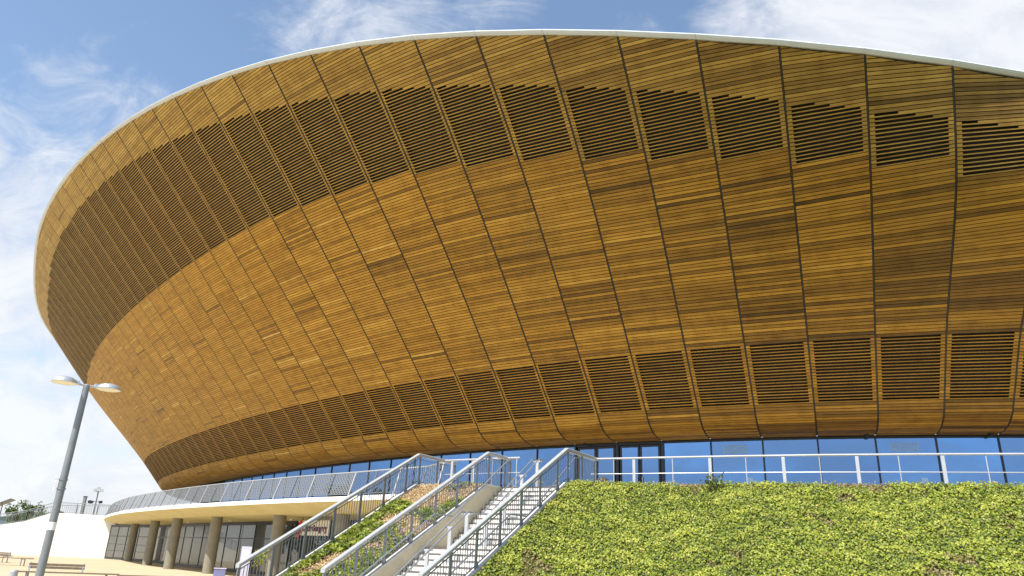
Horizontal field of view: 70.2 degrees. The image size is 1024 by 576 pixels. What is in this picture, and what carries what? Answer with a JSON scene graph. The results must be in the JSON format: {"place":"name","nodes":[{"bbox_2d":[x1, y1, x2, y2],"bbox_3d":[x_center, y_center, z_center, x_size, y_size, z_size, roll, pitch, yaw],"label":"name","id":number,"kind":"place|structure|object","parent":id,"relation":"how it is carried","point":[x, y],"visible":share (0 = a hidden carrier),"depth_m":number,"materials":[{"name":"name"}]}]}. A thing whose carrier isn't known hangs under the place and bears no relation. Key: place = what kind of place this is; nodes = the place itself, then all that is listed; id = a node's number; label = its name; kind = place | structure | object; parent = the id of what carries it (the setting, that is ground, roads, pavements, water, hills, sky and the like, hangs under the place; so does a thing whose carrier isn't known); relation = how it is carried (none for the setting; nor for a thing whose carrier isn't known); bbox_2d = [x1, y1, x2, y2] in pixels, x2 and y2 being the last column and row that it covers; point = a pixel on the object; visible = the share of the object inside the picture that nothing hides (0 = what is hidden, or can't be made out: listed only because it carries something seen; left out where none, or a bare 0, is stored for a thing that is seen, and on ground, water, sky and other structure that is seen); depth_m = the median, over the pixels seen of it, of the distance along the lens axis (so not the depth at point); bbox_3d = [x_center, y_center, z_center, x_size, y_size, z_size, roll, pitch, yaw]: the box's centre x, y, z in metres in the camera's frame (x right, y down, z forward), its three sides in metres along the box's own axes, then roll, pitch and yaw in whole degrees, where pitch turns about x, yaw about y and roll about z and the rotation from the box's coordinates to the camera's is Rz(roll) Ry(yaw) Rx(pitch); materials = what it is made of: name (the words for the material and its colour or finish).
{"place":"outdoors","nodes":[
{"label":"outdoors","id":0,"kind":"place"},
{"bbox_2d":[0,511,37,524],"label":"distant building","id":1,"kind":"structure","parent":0,"point":[2,519],"depth_m":107.74,"materials":[{"name":"white glass"}]},
{"bbox_2d":[0,555,264,575],"bbox_3d":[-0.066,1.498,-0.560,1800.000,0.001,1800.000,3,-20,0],"label":"plaza ground","id":2,"kind":"structure","parent":0,"point":[103,565],"depth_m":49.28,"materials":[{"name":"concrete"}]},
{"bbox_2d":[0,499,15,514],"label":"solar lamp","id":3,"kind":"object","parent":2,"relation":"on","point":[2,503],"visible":1,"depth_m":66.56,"materials":[{"name":"metal"}]},
{"bbox_2d":[9,570,18,575],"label":"bollard","id":4,"kind":"object","parent":2,"relation":"on","point":[13,572],"visible":1,"depth_m":18.84,"materials":[{"name":"paint"}]},
{"bbox_2d":[0,552,33,565],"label":"bench","id":5,"kind":"object","parent":2,"relation":"on","point":[8,554],"visible":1,"depth_m":46.21,"materials":[{"name":"wood"}]},
{"bbox_2d":[3,499,46,523],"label":"tree","id":6,"kind":"object","parent":2,"relation":"on","point":[14,509],"visible":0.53,"depth_m":87.09,"materials":[{"name":"green plant"}]},
{"bbox_2d":[0,513,116,557],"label":"retaining wall","id":7,"kind":"structure","parent":2,"relation":"on","point":[82,535],"depth_m":77.49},
{"bbox_2d":[0,503,51,523],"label":"wall railing","id":8,"kind":"object","parent":7,"relation":"on","point":[23,513],"depth_m":77.60,"materials":[{"name":"metal"}]},
{"bbox_2d":[61,502,119,514],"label":"wall railing","id":9,"kind":"object","parent":7,"relation":"on","point":[85,507],"depth_m":78.99,"materials":[{"name":"metal"}]},
{"bbox_2d":[18,562,118,575],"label":"bench","id":10,"kind":"object","parent":2,"relation":"on","point":[70,566],"visible":0.77,"depth_m":28.31,"materials":[{"name":"wood"}]},
{"bbox_2d":[35,376,120,575],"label":"street lamp","id":11,"kind":"object","parent":2,"relation":"on","point":[55,510],"visible":1,"depth_m":18.41,"materials":[{"name":"grey metal"}]},
{"bbox_2d":[52,476,67,490],"bbox_3d":[-11.302,4.904,18.248,0.277,0.360,0.212,15,-24,-30],"label":"pole notice","id":12,"kind":"object","parent":11,"relation":"attached to","point":[55,482],"visible":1,"depth_m":18.19,"materials":[{"name":"metal"}]},
{"bbox_2d":[80,496,87,513],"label":"slim pylon","id":13,"kind":"object","parent":2,"relation":"on","point":[84,500],"visible":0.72,"depth_m":95.20,"materials":[{"name":"grey metal"}]},
{"bbox_2d":[88,487,102,514],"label":"floodlight mast","id":14,"kind":"object","parent":2,"relation":"on","point":[95,490],"visible":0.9,"depth_m":100.19,"materials":[{"name":"grey metal"}]},
{"bbox_2d":[117,575,148,575],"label":"bench","id":15,"kind":"object","parent":2,"relation":"on","point":[132,575],"visible":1,"depth_m":27.88,"materials":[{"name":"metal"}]},
{"bbox_2d":[213,568,226,575],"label":"plinth box","id":16,"kind":"object","parent":2,"relation":"on","point":[219,571],"visible":1,"depth_m":30.61,"materials":[{"name":"purple"}]},
{"bbox_2d":[240,546,251,575],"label":"information totem","id":17,"kind":"object","parent":2,"relation":"on","point":[246,551],"visible":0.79,"depth_m":31.65,"materials":[{"name":"white"}]},
{"bbox_2d":[104,494,398,575],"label":"entrance terrace","id":18,"kind":"structure","parent":2,"relation":"on","point":[206,538],"depth_m":51.25,"materials":[{"name":"concrete"}]},
{"bbox_2d":[104,525,118,558],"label":"shop window","id":19,"kind":"structure","parent":18,"relation":"in","point":[110,547],"depth_m":76.79,"materials":[{"name":"grey glass"}]},
{"bbox_2d":[112,525,128,559],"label":"shop window","id":20,"kind":"structure","parent":18,"relation":"in","point":[123,529],"depth_m":75.50,"materials":[{"name":"grey glass"}]},
{"bbox_2d":[122,525,139,560],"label":"shop window","id":21,"kind":"structure","parent":18,"relation":"in","point":[129,527],"depth_m":74.41,"materials":[{"name":"grey glass"}]},
{"bbox_2d":[133,525,149,561],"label":"shop window","id":22,"kind":"structure","parent":18,"relation":"in","point":[144,529],"depth_m":72.52,"materials":[{"name":"grey glass"}]},
{"bbox_2d":[152,525,164,562],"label":"shop window","id":23,"kind":"structure","parent":18,"relation":"in","point":[161,527],"depth_m":69.24,"materials":[{"name":"grey glass"}]},
{"bbox_2d":[158,525,170,563],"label":"shop window","id":24,"kind":"structure","parent":18,"relation":"in","point":[167,527],"depth_m":67.60,"materials":[{"name":"grey glass"}]},
{"bbox_2d":[175,524,185,565],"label":"shop window","id":25,"kind":"structure","parent":18,"relation":"in","point":[183,525],"depth_m":62.92,"materials":[{"name":"grey glass"}]},
{"bbox_2d":[178,524,194,566],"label":"shop window","id":26,"kind":"structure","parent":18,"relation":"in","point":[183,561],"depth_m":61.34,"materials":[{"name":"grey glass"}]},
{"bbox_2d":[187,523,204,567],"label":"shop window","id":27,"kind":"structure","parent":18,"relation":"in","point":[199,527],"depth_m":59.31,"materials":[{"name":"grey glass"}]},
{"bbox_2d":[197,523,209,568],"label":"shop window","id":28,"kind":"structure","parent":18,"relation":"in","point":[207,525],"depth_m":57.76,"materials":[{"name":"grey glass"}]},
{"bbox_2d":[215,522,227,567],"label":"shop window","id":29,"kind":"structure","parent":18,"relation":"in","point":[224,525],"depth_m":54.78,"materials":[{"name":"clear glass"}]},
{"bbox_2d":[220,522,240,571],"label":"shop window","id":30,"kind":"structure","parent":18,"relation":"in","point":[233,528],"depth_m":53.34,"materials":[{"name":"grey glass"}]},
{"bbox_2d":[233,522,255,571],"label":"shop window","id":31,"kind":"structure","parent":18,"relation":"in","point":[247,529],"depth_m":51.75,"materials":[{"name":"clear glass"}]},
{"bbox_2d":[248,521,272,574],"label":"shop window","id":32,"kind":"structure","parent":18,"relation":"in","point":[262,535],"depth_m":49.63,"materials":[{"name":"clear glass"}]},
{"bbox_2d":[104,462,444,516],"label":"terrace balustrade","id":33,"kind":"object","parent":18,"relation":"on","point":[185,493],"visible":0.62,"depth_m":39.96,"materials":[{"name":"metal"}]},
{"bbox_2d":[279,521,291,572],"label":"shop window","id":34,"kind":"structure","parent":18,"relation":"in","point":[288,523],"depth_m":46.98,"materials":[{"name":"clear glass"}]},
{"bbox_2d":[286,521,310,568],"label":"shop window","id":35,"kind":"structure","parent":18,"relation":"in","point":[293,522],"depth_m":45.96,"materials":[{"name":"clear glass"}]},
{"bbox_2d":[295,517,330,537],"bbox_3d":[-11.171,13.381,40.653,3.304,1.123,0.220,-16,-28,41],"label":"shop sign","id":36,"kind":"object","parent":18,"relation":"hanging from","point":[300,522],"visible":0.57,"depth_m":40.37,"materials":[{"name":"beige plastic"}]},
{"bbox_2d":[309,521,331,553],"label":"shop window","id":37,"kind":"structure","parent":18,"relation":"in","point":[315,537],"depth_m":44.29,"materials":[{"name":"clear glass"}]},
{"bbox_2d":[33,29,1023,502],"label":"velodrome","id":38,"kind":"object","parent":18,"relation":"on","point":[525,245],"visible":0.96,"depth_m":32.64,"materials":[{"name":"brown wood"}]},
{"bbox_2d":[222,479,233,501],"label":"window","id":39,"kind":"structure","parent":38,"relation":"in","point":[231,480],"depth_m":64.35,"materials":[{"name":"blue glass"}]},
{"bbox_2d":[230,477,241,501],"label":"window","id":40,"kind":"structure","parent":38,"relation":"in","point":[237,479],"depth_m":62.87,"materials":[{"name":"blue glass"}]},
{"bbox_2d":[239,476,251,500],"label":"window","id":41,"kind":"structure","parent":38,"relation":"in","point":[248,478],"depth_m":61.04,"materials":[{"name":"blue glass"}]},
{"bbox_2d":[249,474,262,500],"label":"window","id":42,"kind":"structure","parent":38,"relation":"in","point":[256,477],"depth_m":59.32,"materials":[{"name":"blue glass"}]},
{"bbox_2d":[259,472,274,499],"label":"window","id":43,"kind":"structure","parent":38,"relation":"in","point":[269,475],"depth_m":57.55,"materials":[{"name":"blue glass"}]},
{"bbox_2d":[271,471,286,498],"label":"window","id":44,"kind":"structure","parent":38,"relation":"in","point":[283,473],"depth_m":55.86,"materials":[{"name":"blue glass"}]},
{"bbox_2d":[283,469,300,498],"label":"window","id":45,"kind":"structure","parent":38,"relation":"in","point":[296,472],"depth_m":54.28,"materials":[{"name":"blue glass"}]},
{"bbox_2d":[297,467,315,497],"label":"window","id":46,"kind":"structure","parent":38,"relation":"in","point":[312,470],"depth_m":52.59,"materials":[{"name":"blue glass"}]},
{"bbox_2d":[312,465,332,496],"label":"window","id":47,"kind":"structure","parent":38,"relation":"in","point":[327,469],"depth_m":50.99,"materials":[{"name":"blue glass"}]},
{"bbox_2d":[329,463,349,496],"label":"window","id":48,"kind":"structure","parent":38,"relation":"in","point":[345,467],"depth_m":49.38,"materials":[{"name":"blue glass"}]},
{"bbox_2d":[347,461,369,495],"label":"window","id":49,"kind":"structure","parent":38,"relation":"in","point":[363,465],"depth_m":47.68,"materials":[{"name":"blue glass"}]},
{"bbox_2d":[367,458,391,494],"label":"window","id":50,"kind":"structure","parent":38,"relation":"in","point":[380,464],"depth_m":46.23,"materials":[{"name":"blue glass"}]},
{"bbox_2d":[389,456,415,493],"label":"window","id":51,"kind":"structure","parent":38,"relation":"in","point":[395,461],"depth_m":44.73,"materials":[{"name":"blue glass"}]},
{"bbox_2d":[413,454,441,484],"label":"window","id":52,"kind":"structure","parent":38,"relation":"in","point":[423,463],"depth_m":43.26,"materials":[{"name":"blue glass"}]},
{"bbox_2d":[440,452,470,483],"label":"window","id":53,"kind":"structure","parent":38,"relation":"in","point":[460,465],"depth_m":41.72,"materials":[{"name":"blue glass"}]},
{"bbox_2d":[469,449,502,485],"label":"window","id":54,"kind":"structure","parent":38,"relation":"in","point":[474,454],"depth_m":40.29,"materials":[{"name":"blue glass"}]},
{"bbox_2d":[501,447,537,486],"bbox_3d":[0.397,10.155,38.818,2.318,3.179,0.120,-12,-25,34],"label":"window","id":55,"kind":"structure","parent":38,"relation":"in","point":[526,454],"depth_m":39.01,"materials":[{"name":"blue glass"}]},
{"bbox_2d":[538,445,573,485],"bbox_3d":[2.299,9.765,37.552,2.318,3.179,0.120,-11,-24,32],"label":"window","id":56,"kind":"structure","parent":38,"relation":"in","point":[547,454],"depth_m":37.88,"materials":[{"name":"blue glass"}]},
{"bbox_2d":[578,447,595,481],"bbox_3d":[3.752,9.531,36.582,1.009,3.019,0.141,-10,-24,30],"label":"door","id":57,"kind":"structure","parent":38,"relation":"in","point":[591,451],"depth_m":36.85,"materials":[{"name":"blue glass"}]},
{"bbox_2d":[596,446,615,482],"bbox_3d":[4.654,9.385,36.086,1.009,3.019,0.070,-10,-24,30],"label":"door","id":58,"kind":"structure","parent":38,"relation":"in","point":[604,467],"depth_m":36.32,"materials":[{"name":"blue glass"}]},
{"bbox_2d":[620,445,639,483],"bbox_3d":[5.736,9.188,35.431,1.009,3.019,0.141,-9,-23,28],"label":"door","id":59,"kind":"structure","parent":38,"relation":"in","point":[632,450],"depth_m":35.70,"materials":[{"name":"blue glass"}]},
{"bbox_2d":[640,444,660,483],"bbox_3d":[6.638,9.043,34.938,1.009,3.019,0.141,-9,-23,28],"label":"door","id":60,"kind":"structure","parent":38,"relation":"in","point":[646,465],"depth_m":35.16,"materials":[{"name":"blue glass"}]},
{"bbox_2d":[664,440,713,486],"bbox_3d":[8.275,8.757,34.153,2.318,3.179,0.120,-8,-23,26],"label":"window","id":61,"kind":"structure","parent":38,"relation":"in","point":[693,468],"depth_m":34.34,"materials":[{"name":"blue glass"}]},
{"bbox_2d":[712,438,766,483],"bbox_3d":[10.352,8.478,33.163,2.318,3.179,0.120,-7,-23,24],"label":"window","id":62,"kind":"structure","parent":38,"relation":"in","point":[751,446],"depth_m":33.35,"materials":[{"name":"blue glass"}]},
{"bbox_2d":[763,437,822,484],"bbox_3d":[12.467,8.229,32.250,2.317,3.179,0.120,-6,-22,22],"label":"window","id":63,"kind":"structure","parent":38,"relation":"in","point":[793,445],"depth_m":32.44,"materials":[{"name":"blue glass"}]},
{"bbox_2d":[818,436,881,485],"bbox_3d":[14.617,8.011,31.416,2.317,3.179,0.120,-5,-22,20],"label":"window","id":64,"kind":"structure","parent":38,"relation":"in","point":[847,444],"depth_m":31.61,"materials":[{"name":"blue glass"}]},
{"bbox_2d":[876,435,943,484],"bbox_3d":[16.801,7.827,30.665,2.317,3.179,0.120,-4,-22,18],"label":"window","id":65,"kind":"structure","parent":38,"relation":"in","point":[885,444],"depth_m":30.85,"materials":[{"name":"blue glass"}]},
{"bbox_2d":[936,435,1007,485],"bbox_3d":[19.016,7.675,30.001,2.317,3.179,0.120,-3,-21,16],"label":"window","id":66,"kind":"structure","parent":38,"relation":"in","point":[946,443],"depth_m":30.19,"materials":[{"name":"blue glass"}]},
{"bbox_2d":[999,435,1023,485],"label":"window","id":67,"kind":"structure","parent":38,"relation":"in","point":[1009,443],"depth_m":29.84,"materials":[{"name":"blue glass"}]},
{"bbox_2d":[595,453,1023,484],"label":"terrace railing","id":68,"kind":"object","parent":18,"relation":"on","point":[784,472],"visible":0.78,"depth_m":23.58,"materials":[{"name":"silver metal"}]},
{"bbox_2d":[252,550,271,572],"bbox_3d":[-11.578,12.811,33.489,0.828,1.699,0.836,-6,-22,21],"label":"potted shrub","id":69,"kind":"object","parent":2,"relation":"on","point":[263,558],"visible":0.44,"depth_m":33.51,"materials":[{"name":"green plant"}]},
{"bbox_2d":[290,483,482,575],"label":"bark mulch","id":70,"kind":"object","parent":2,"relation":"on","point":[417,498],"visible":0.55,"depth_m":24.54,"materials":[{"name":"green plant"}]},
{"bbox_2d":[278,481,496,575],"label":"young ivy","id":71,"kind":"object","parent":70,"relation":"on","point":[366,524],"visible":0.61,"depth_m":22.67,"materials":[{"name":"green plant"}]},
{"bbox_2d":[276,482,572,575],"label":"staircase","id":72,"kind":"structure","parent":2,"relation":"on","point":[480,501],"depth_m":23.05,"materials":[{"name":"concrete"}]},
{"bbox_2d":[235,453,456,575],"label":"stair balustrade","id":73,"kind":"object","parent":72,"relation":"on","point":[273,544],"visible":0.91,"depth_m":23.71,"materials":[{"name":"metal"}]},
{"bbox_2d":[320,452,511,575],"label":"stair balustrade","id":74,"kind":"object","parent":72,"relation":"on","point":[349,551],"visible":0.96,"depth_m":22.53,"materials":[{"name":"metal"}]},
{"bbox_2d":[394,511,475,575],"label":"handrail","id":75,"kind":"object","parent":72,"relation":"on","point":[449,540],"visible":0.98,"depth_m":21.09,"materials":[{"name":"metal"}]},
{"bbox_2d":[359,459,513,575],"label":"wall handrail","id":76,"kind":"object","parent":72,"relation":"attached to","point":[394,547],"depth_m":22.79,"materials":[{"name":"metal"}]},
{"bbox_2d":[443,457,520,486],"bbox_3d":[-1.219,7.098,27.904,3.506,1.135,0.143,-10,-24,30],"label":"terrace railing","id":77,"kind":"object","parent":72,"relation":"on","point":[451,474],"visible":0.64,"depth_m":28.09,"materials":[{"name":"silver metal"}]},
{"bbox_2d":[417,448,597,575],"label":"stair balustrade","id":78,"kind":"object","parent":72,"relation":"on","point":[499,508],"visible":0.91,"depth_m":20.96,"materials":[{"name":"metal"}]},
{"bbox_2d":[452,456,579,572],"bbox_3d":[0.378,6.698,22.042,0.204,4.253,8.116,-9,-24,29],"label":"wall handrail","id":79,"kind":"object","parent":78,"relation":"attached to","point":[514,515],"depth_m":21.50,"materials":[{"name":"metal"}]},
{"bbox_2d":[475,459,544,547],"bbox_3d":[-0.006,7.151,24.594,0.340,3.148,4.000,-9,-24,29],"label":"handrail","id":80,"kind":"object","parent":72,"relation":"on","point":[521,480],"visible":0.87,"depth_m":24.32,"materials":[{"name":"metal"}]},
{"bbox_2d":[0,0,1023,514],"label":"sky","id":81,"kind":"structure","parent":0,"point":[72,71],"materials":[{"name":"blue"}]},
{"bbox_2d":[478,484,1023,575],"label":"bank","id":82,"kind":"structure","parent":0,"point":[525,572],"depth_m":19.73,"materials":[{"name":"green plant"}]},
{"bbox_2d":[599,476,608,483],"bbox_3d":[3.092,6.581,24.883,0.386,0.349,0.367,10,-22,-19],"label":"weed clump","id":83,"kind":"object","parent":82,"relation":"on","point":[603,479],"visible":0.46,"depth_m":24.82,"materials":[{"name":"green plant"}]},
{"bbox_2d":[700,472,723,493],"bbox_3d":[6.346,6.170,23.087,0.717,0.729,0.460,9,-21,-16],"label":"weed clump","id":84,"kind":"object","parent":82,"relation":"on","point":[708,482],"visible":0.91,"depth_m":23.00,"materials":[{"name":"green plant"}]},
{"bbox_2d":[473,479,1023,575],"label":"ivy cover","id":85,"kind":"object","parent":82,"relation":"on","point":[996,521],"visible":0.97,"depth_m":19.67,"materials":[{"name":"green plant"}]},
{"bbox_2d":[575,480,1021,504],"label":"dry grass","id":86,"kind":"structure","parent":0,"point":[771,485],"depth_m":22.48,"materials":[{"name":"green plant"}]},
{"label":"upper ground","id":87,"kind":"structure","parent":0,"visible":0},
{"bbox_2d":[28,511,63,518],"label":"tree","id":88,"kind":"object","parent":87,"relation":"on","point":[43,513],"visible":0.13,"depth_m":84.51,"materials":[{"name":"green plant"}]},
{"bbox_2d":[0,505,117,522],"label":"railing","id":89,"kind":"object","parent":87,"relation":"on","point":[59,512],"visible":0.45,"depth_m":83.65,"materials":[{"name":"metal"}]}
]}

